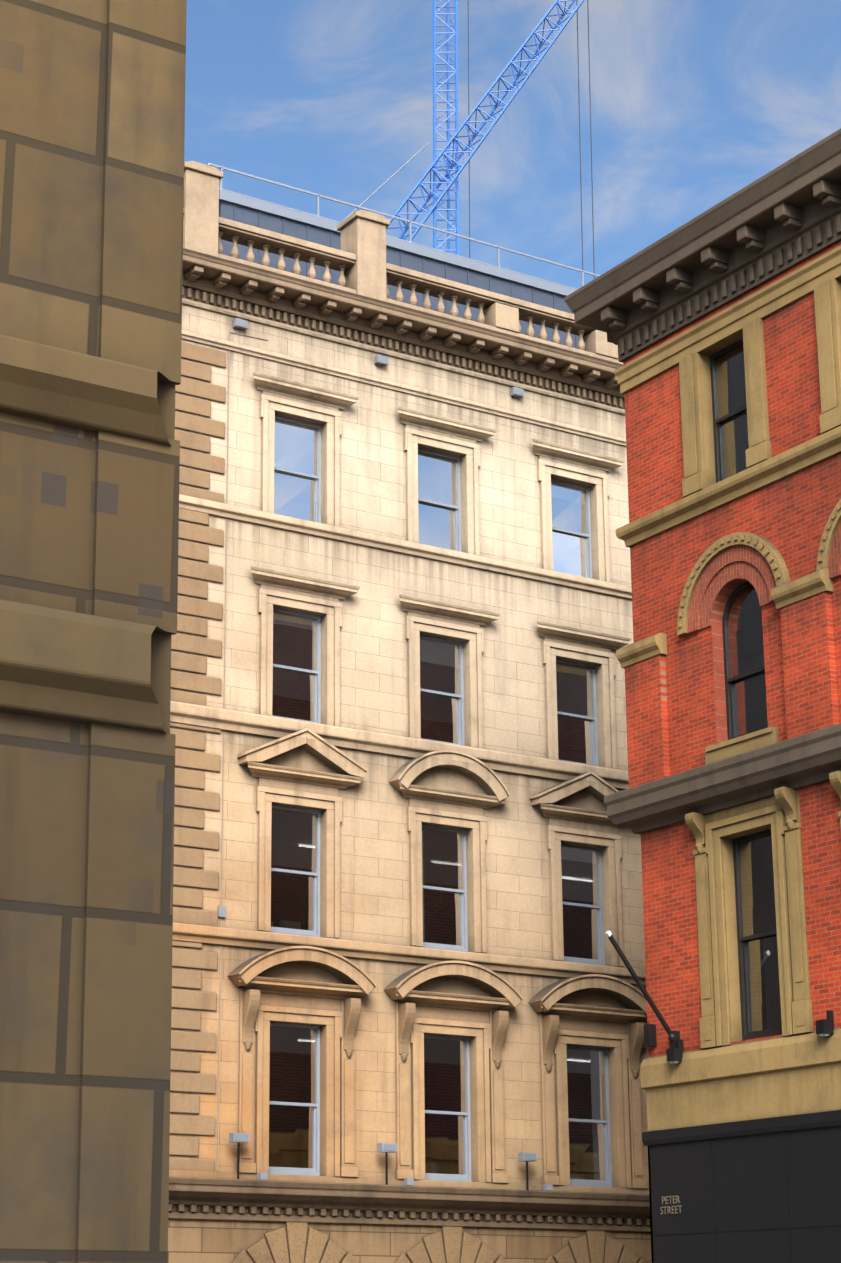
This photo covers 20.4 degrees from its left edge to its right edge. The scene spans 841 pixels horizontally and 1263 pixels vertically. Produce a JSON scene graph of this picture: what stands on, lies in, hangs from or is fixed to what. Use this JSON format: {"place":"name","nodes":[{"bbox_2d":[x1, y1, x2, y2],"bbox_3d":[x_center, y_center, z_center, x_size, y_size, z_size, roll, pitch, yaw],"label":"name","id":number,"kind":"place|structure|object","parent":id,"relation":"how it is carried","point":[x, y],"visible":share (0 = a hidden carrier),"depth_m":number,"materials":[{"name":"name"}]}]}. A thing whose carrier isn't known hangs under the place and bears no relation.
{"place":"outdoors","nodes":[
{"label":"outdoors","id":0,"kind":"place"},
{"bbox_2d":[219,201,578,348],"bbox_3d":[-2.255,-5.088,58.401,13.287,3.070,13.530,10,-20,-31],"label":"roof","id":1,"kind":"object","parent":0,"point":[269,222],"visible":0.15,"depth_m":52.24,"materials":[{"name":"metal"}]},
{"bbox_2d":[219,189,575,296],"bbox_3d":[-2.279,-6.663,58.876,13.413,0.220,13.660,10,-20,-31],"label":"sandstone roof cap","id":2,"kind":"object","parent":1,"relation":"on","point":[392,243],"visible":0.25,"depth_m":52.44,"materials":[{"name":"silver metal"}]},
{"bbox_2d":[206,163,599,289],"bbox_3d":[-1.345,-7.768,57.525,12.879,1.122,8.022,10,-20,-31],"label":"roof railing","id":3,"kind":"object","parent":2,"relation":"on","point":[406,220],"visible":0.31,"depth_m":53.73,"materials":[{"name":"silver metal"}]},
{"bbox_2d":[169,304,648,1188],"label":"facade wall","id":4,"kind":"structure","parent":0,"point":[375,894],"depth_m":46.29,"materials":[{"name":"beige stone"}]},
{"bbox_2d":[169,298,648,1194],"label":"sandstone trim","id":5,"kind":"structure","parent":4,"relation":"attached to","point":[295,978],"depth_m":45.93,"materials":[{"name":"beige stone"}]},
{"bbox_2d":[269,416,611,1186],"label":"window frames","id":6,"kind":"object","parent":4,"relation":"in","point":[315,1170],"visible":0.38,"depth_m":46.26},
{"bbox_2d":[269,419,606,1179],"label":"windows","id":7,"kind":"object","parent":6,"relation":"in","point":[293,1051],"visible":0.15,"depth_m":46.29,"materials":[{"name":"black glass"}]},
{"bbox_2d":[168,1205,651,1262],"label":"ground floor wall","id":8,"kind":"structure","parent":0,"point":[205,1241],"depth_m":43.00,"materials":[{"name":"beige stone"}]},
{"bbox_2d":[168,1176,650,1231],"bbox_3d":[2.295,11.093,44.837,16.950,0.700,0.500,10,-20,-31],"label":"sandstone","id":9,"kind":"object","parent":8,"relation":"on","point":[193,1193],"visible":0.73,"depth_m":43.24,"materials":[{"name":"beige stone"}]},
{"bbox_2d":[237,1143,528,1189],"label":"posts","id":10,"kind":"object","parent":9,"relation":"on","point":[386,1162],"visible":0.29,"depth_m":43.17,"materials":[{"name":"black metal"}]},
{"bbox_2d":[218,318,552,1190],"bbox_3d":[-0.557,2.249,45.653,7.249,16.692,0.420,10,-20,-31],"label":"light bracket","id":11,"kind":"object","parent":9,"relation":"on","point":[380,1146],"visible":0.77,"depth_m":43.41,"materials":[{"name":"grey metal"}]},
{"bbox_2d":[235,319,535,1159],"bbox_3d":[-0.649,1.987,45.578,6.889,16.062,0.290,10,-20,-31],"label":"floodlight","id":12,"kind":"object","parent":11,"relation":"attached to","point":[387,1147],"visible":1,"depth_m":44.77,"materials":[{"name":"grey metal"}]},
{"bbox_2d":[169,342,644,1171],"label":"quoins","id":13,"kind":"object","parent":9,"relation":"on","point":[193,898],"visible":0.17,"depth_m":43.62,"materials":[{"name":"beige stone"}]},
{"bbox_2d":[217,331,267,1170],"bbox_3d":[-3.416,1.879,44.115,0.877,16.237,0.014,10,-20,-31],"label":"sandstone conduit","id":14,"kind":"object","parent":13,"relation":"attached to","point":[223,742],"visible":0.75,"depth_m":43.82,"materials":[{"name":"beige metal"}]},
{"bbox_2d":[182,248,624,409],"bbox_3d":[2.181,-5.750,49.663,17.430,0.740,0.740,10,-20,-31],"label":"cornice","id":15,"kind":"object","parent":13,"relation":"on","point":[209,279],"visible":0.65,"depth_m":48.04,"materials":[{"name":"beige stone"}]},
{"bbox_2d":[183,161,622,363],"bbox_3d":[1.878,-7.025,50.531,16.044,2.220,0.830,10,-20,-31],"label":"balustrade","id":16,"kind":"object","parent":15,"relation":"on","point":[359,263],"visible":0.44,"depth_m":48.42,"materials":[{"name":"beige stone"}]},
{"bbox_2d":[232,1222,645,1262],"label":"arch","id":17,"kind":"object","parent":8,"relation":"on","point":[596,1241],"visible":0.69,"depth_m":43.61,"materials":[{"name":"beige stone"}]},
{"bbox_2d":[386,0,583,254],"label":"tower crane","id":18,"kind":"object","parent":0,"point":[446,177],"visible":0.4,"depth_m":220.79,"materials":[{"name":"blue metal"}]},
{"bbox_2d":[344,0,594,278],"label":"crane cables","id":19,"kind":"object","parent":18,"relation":"hanging from","point":[579,141],"visible":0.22,"depth_m":220.76,"materials":[{"name":"grey metal"}]},
{"bbox_2d":[184,0,840,288],"label":"sky","id":20,"kind":"structure","parent":0,"point":[693,102],"materials":[{"name":"blue"}]},
{"bbox_3d":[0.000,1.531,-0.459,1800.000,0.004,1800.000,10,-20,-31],"label":"asphalt ground","id":21,"kind":"structure","parent":0,"visible":0},
{"bbox_2d":[0,0,186,1262],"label":"pier","id":22,"kind":"structure","parent":21,"relation":"on","point":[92,115],"depth_m":9.02,"materials":[{"name":"stone"}]},
{"bbox_2d":[0,334,173,732],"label":"stone ledge","id":23,"kind":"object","parent":22,"relation":"attached to","point":[69,666],"depth_m":8.94,"materials":[{"name":"brown stone"}]},
{"bbox_2d":[608,935,840,1262],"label":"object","id":24,"kind":"structure","parent":21,"relation":"on","point":[674,1051],"depth_m":36.97,"materials":[{"name":"black metal"}]},
{"bbox_2d":[605,931,611,936],"bbox_3d":[2.974,4.784,36.968,0.097,0.097,0.069,10,-20,-31],"label":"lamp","id":25,"kind":"object","parent":24,"relation":"attached to","point":[608,933],"visible":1,"depth_m":36.95,"materials":[{"name":"white glass"}]},
{"bbox_2d":[669,1033,829,1063],"bbox_3d":[4.946,6.345,35.451,0.160,0.108,3.674,10,-20,-31],"label":"wall lamp","id":26,"kind":"object","parent":24,"relation":"on","point":[821,1035],"visible":0.98,"depth_m":34.04,"materials":[{"name":"grey metal"}]},
{"bbox_2d":[623,241,840,1057],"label":"brick wall","id":27,"kind":"structure","parent":21,"relation":"on","point":[671,714],"depth_m":37.58,"materials":[{"name":"red brick"}]},
{"bbox_2d":[576,321,640,834],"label":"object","id":28,"kind":"object","parent":27,"relation":"attached to","point":[601,325],"visible":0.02,"depth_m":41.92,"materials":[{"name":"metal"}]},
{"bbox_2d":[648,1148,652,1262],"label":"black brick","id":29,"kind":"object","parent":27,"relation":"attached to","point":[650,1200],"depth_m":37.04,"materials":[{"name":"black brick"}]},
{"bbox_2d":[564,128,840,833],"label":"cornice","id":30,"kind":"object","parent":27,"relation":"attached to","point":[778,220],"visible":1,"depth_m":38.09,"materials":[{"name":"stone"}]},
{"bbox_2d":[614,246,840,1130],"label":"trim","id":31,"kind":"structure","parent":27,"relation":"attached to","point":[716,1079],"depth_m":36.67,"materials":[{"name":"stone"}]},
{"bbox_2d":[710,338,781,1040],"bbox_3d":[10.815,-1.781,29.109,0.120,11.570,21.909,10,-20,-31],"label":"window frame","id":32,"kind":"object","parent":31,"relation":"attached to","point":[747,1034],"visible":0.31,"depth_m":37.59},
{"bbox_2d":[714,343,781,1031],"bbox_3d":[10.816,-1.795,29.114,0.070,11.480,21.848,10,-20,-31],"label":"window glass","id":33,"kind":"object","parent":32,"relation":"in","point":[745,645],"visible":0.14,"depth_m":37.34,"materials":[{"name":"black glass"}]},
{"bbox_2d":[688,521,840,743],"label":"brick arch","id":34,"kind":"structure","parent":27,"relation":"attached to","point":[729,571],"depth_m":37.85,"materials":[{"name":"red brick"}]},
{"bbox_2d":[642,1110,840,1262],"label":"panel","id":35,"kind":"object","parent":21,"relation":"on","point":[749,1176],"visible":0.86,"depth_m":35.09,"materials":[{"name":"black metal"}]},
{"bbox_2d":[660,1196,681,1213],"bbox_3d":[3.922,8.978,36.577,0.006,0.270,0.546,10,-20,-31],"label":"street sign lettering","id":36,"kind":"object","parent":35,"relation":"attached to","point":[676,1199],"visible":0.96,"depth_m":36.59,"materials":[{"name":"beige metal"}]}
]}

